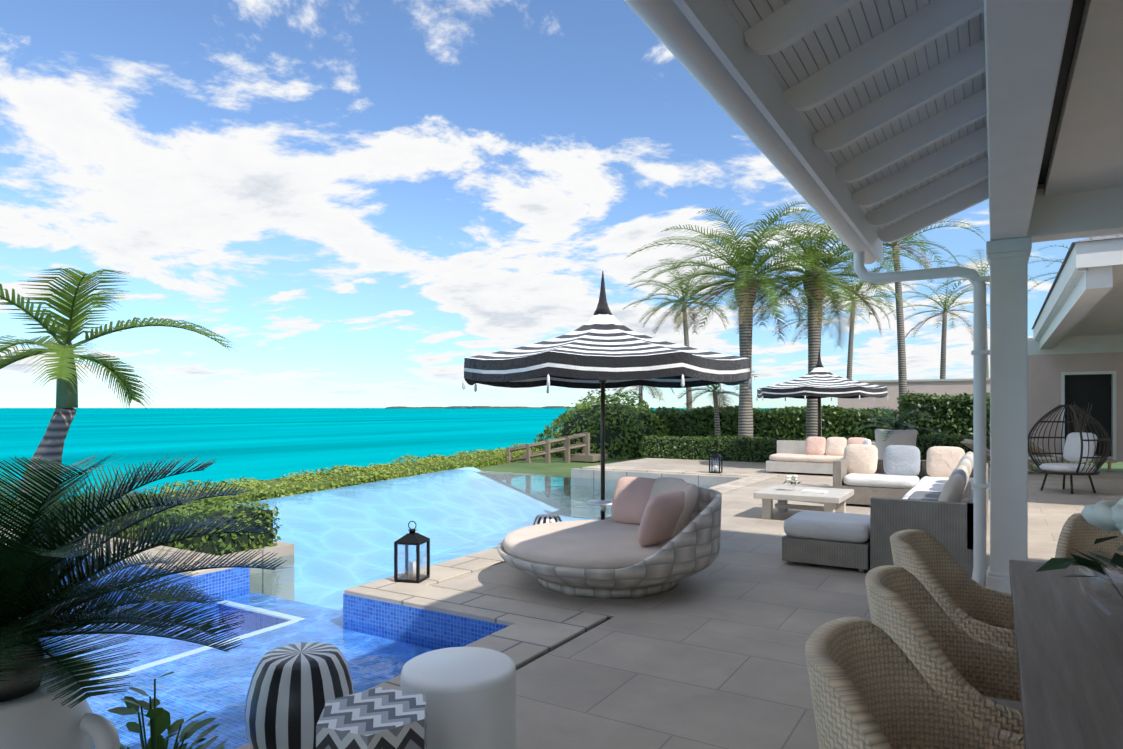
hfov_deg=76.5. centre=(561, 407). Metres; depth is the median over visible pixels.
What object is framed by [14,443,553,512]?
ground cover strip
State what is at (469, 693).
white stool
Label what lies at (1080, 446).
egg chair
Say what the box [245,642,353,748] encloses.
drum stool
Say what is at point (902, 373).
coco palm
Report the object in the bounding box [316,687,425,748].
hex table
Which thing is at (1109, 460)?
lounger
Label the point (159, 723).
shrub
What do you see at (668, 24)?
gutter
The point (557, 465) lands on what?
land
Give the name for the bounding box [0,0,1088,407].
sky
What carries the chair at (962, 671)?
on the terrace
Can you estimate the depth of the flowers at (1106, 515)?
2.49 m
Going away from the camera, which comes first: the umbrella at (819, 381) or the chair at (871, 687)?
the chair at (871, 687)
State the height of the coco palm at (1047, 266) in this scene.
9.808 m
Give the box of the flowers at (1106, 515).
[1036,498,1122,623]
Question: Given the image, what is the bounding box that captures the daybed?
[497,477,721,598]
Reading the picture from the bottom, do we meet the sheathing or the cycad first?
the cycad
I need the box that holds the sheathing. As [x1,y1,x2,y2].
[723,0,987,231]
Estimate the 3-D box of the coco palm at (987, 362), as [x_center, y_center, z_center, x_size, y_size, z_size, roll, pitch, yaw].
[23.282,-3.625,39.537,6.238,10.849,6.304,0,0,31]
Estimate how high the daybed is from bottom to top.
0.856 m
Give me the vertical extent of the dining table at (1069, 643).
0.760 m
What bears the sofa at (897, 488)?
on the terrace
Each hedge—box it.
[58,491,280,555]
[640,435,806,462]
[645,405,897,441]
[875,433,989,459]
[896,390,989,438]
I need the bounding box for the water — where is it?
[41,469,711,748]
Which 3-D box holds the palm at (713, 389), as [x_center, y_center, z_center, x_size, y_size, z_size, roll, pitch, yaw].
[5.257,0.120,25.088,3.166,3.359,3.321,0,0,31]
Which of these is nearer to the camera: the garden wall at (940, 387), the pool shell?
the pool shell
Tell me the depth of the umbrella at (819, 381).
16.92 m
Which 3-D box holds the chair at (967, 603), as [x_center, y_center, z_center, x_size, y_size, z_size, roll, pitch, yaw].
[1.763,1.034,3.011,0.675,0.930,0.655,0,0,34]
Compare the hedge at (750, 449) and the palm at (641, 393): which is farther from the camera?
the palm at (641, 393)
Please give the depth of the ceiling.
3.74 m
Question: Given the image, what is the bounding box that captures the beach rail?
[506,432,607,496]
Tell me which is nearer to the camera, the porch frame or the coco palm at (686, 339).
the porch frame
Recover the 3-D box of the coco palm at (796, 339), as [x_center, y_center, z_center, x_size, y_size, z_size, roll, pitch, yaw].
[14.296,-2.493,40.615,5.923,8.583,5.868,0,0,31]
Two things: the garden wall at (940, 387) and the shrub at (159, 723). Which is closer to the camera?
the shrub at (159, 723)
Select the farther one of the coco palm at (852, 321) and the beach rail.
the coco palm at (852, 321)
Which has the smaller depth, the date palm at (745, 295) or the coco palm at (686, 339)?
the date palm at (745, 295)
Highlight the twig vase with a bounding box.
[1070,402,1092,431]
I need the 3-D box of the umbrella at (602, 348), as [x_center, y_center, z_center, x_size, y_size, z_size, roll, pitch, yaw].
[0.449,-0.001,7.749,2.912,3.000,2.914,0,0,-1]
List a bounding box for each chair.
[805,617,1024,748]
[865,565,1023,735]
[890,529,1015,648]
[1028,405,1110,493]
[1055,513,1122,569]
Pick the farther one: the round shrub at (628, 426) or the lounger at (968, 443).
the round shrub at (628, 426)
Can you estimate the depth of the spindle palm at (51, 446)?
7.87 m
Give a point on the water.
(386, 485)
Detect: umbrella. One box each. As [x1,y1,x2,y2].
[462,271,751,519]
[756,348,887,436]
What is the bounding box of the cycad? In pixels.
[0,452,291,748]
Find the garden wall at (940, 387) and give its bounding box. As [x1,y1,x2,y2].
[838,378,989,425]
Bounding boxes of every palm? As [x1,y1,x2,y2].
[0,268,235,526]
[612,385,674,406]
[624,256,731,410]
[628,201,856,439]
[675,371,756,437]
[695,209,938,437]
[759,287,868,343]
[795,265,918,379]
[815,217,984,419]
[882,275,989,378]
[921,248,1047,377]
[1028,237,1090,308]
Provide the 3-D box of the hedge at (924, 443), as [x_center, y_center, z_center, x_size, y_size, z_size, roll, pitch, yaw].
[10.599,1.136,19.831,3.447,0.875,1.069,0,0,31]
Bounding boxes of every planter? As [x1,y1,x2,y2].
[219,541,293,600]
[853,404,940,458]
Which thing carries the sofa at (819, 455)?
on the terrace
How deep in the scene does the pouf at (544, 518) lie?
7.37 m
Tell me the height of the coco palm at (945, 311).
8.434 m
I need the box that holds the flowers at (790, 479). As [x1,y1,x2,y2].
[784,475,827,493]
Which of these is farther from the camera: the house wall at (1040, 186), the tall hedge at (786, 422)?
the tall hedge at (786, 422)
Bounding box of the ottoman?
[782,510,869,572]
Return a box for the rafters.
[673,0,988,260]
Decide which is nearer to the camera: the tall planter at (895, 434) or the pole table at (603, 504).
the pole table at (603, 504)
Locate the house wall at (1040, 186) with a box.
[1037,184,1044,188]
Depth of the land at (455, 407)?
5836.33 m
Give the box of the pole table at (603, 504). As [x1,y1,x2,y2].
[587,499,611,510]
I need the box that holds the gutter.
[624,0,989,585]
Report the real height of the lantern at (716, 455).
0.569 m
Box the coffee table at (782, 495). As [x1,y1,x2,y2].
[754,485,853,518]
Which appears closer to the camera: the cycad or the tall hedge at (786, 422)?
the cycad
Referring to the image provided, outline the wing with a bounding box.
[1028,234,1122,461]
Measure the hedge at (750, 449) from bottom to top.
0.789 m
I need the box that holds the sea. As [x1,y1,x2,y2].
[0,408,772,515]
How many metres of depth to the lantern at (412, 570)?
6.14 m
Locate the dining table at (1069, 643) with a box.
[1009,560,1122,748]
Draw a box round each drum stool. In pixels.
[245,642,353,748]
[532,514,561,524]
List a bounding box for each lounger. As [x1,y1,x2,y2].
[961,439,1063,474]
[1029,440,1116,471]
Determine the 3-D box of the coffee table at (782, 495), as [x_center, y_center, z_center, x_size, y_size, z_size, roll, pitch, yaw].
[3.341,1.319,9.795,1.100,0.360,1.100,0,0,31]
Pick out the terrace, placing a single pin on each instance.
(713, 656)
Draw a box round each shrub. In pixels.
[107,672,226,748]
[531,387,670,459]
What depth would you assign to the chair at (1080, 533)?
3.79 m
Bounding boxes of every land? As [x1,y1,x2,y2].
[386,406,571,408]
[476,411,1122,477]
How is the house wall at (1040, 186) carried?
on the terrace
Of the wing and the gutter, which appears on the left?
the gutter
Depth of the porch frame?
5.11 m
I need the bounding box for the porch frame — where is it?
[984,0,1122,593]
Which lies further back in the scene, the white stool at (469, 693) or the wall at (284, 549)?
the wall at (284, 549)
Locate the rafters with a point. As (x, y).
(735, 48)
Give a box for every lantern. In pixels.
[394,521,429,583]
[709,448,722,473]
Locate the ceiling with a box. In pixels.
[1038,0,1122,195]
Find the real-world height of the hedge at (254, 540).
0.710 m
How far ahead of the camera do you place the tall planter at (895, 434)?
12.31 m
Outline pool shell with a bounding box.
[19,467,745,748]
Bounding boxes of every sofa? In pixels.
[766,437,875,473]
[833,444,987,577]
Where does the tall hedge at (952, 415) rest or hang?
on the land at (557, 465)
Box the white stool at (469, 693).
[401,647,515,748]
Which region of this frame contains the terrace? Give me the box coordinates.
[45,458,1122,748]
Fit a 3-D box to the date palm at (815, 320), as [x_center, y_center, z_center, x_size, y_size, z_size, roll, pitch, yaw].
[7.913,-2.320,22.706,7.382,8.238,7.515,0,0,31]

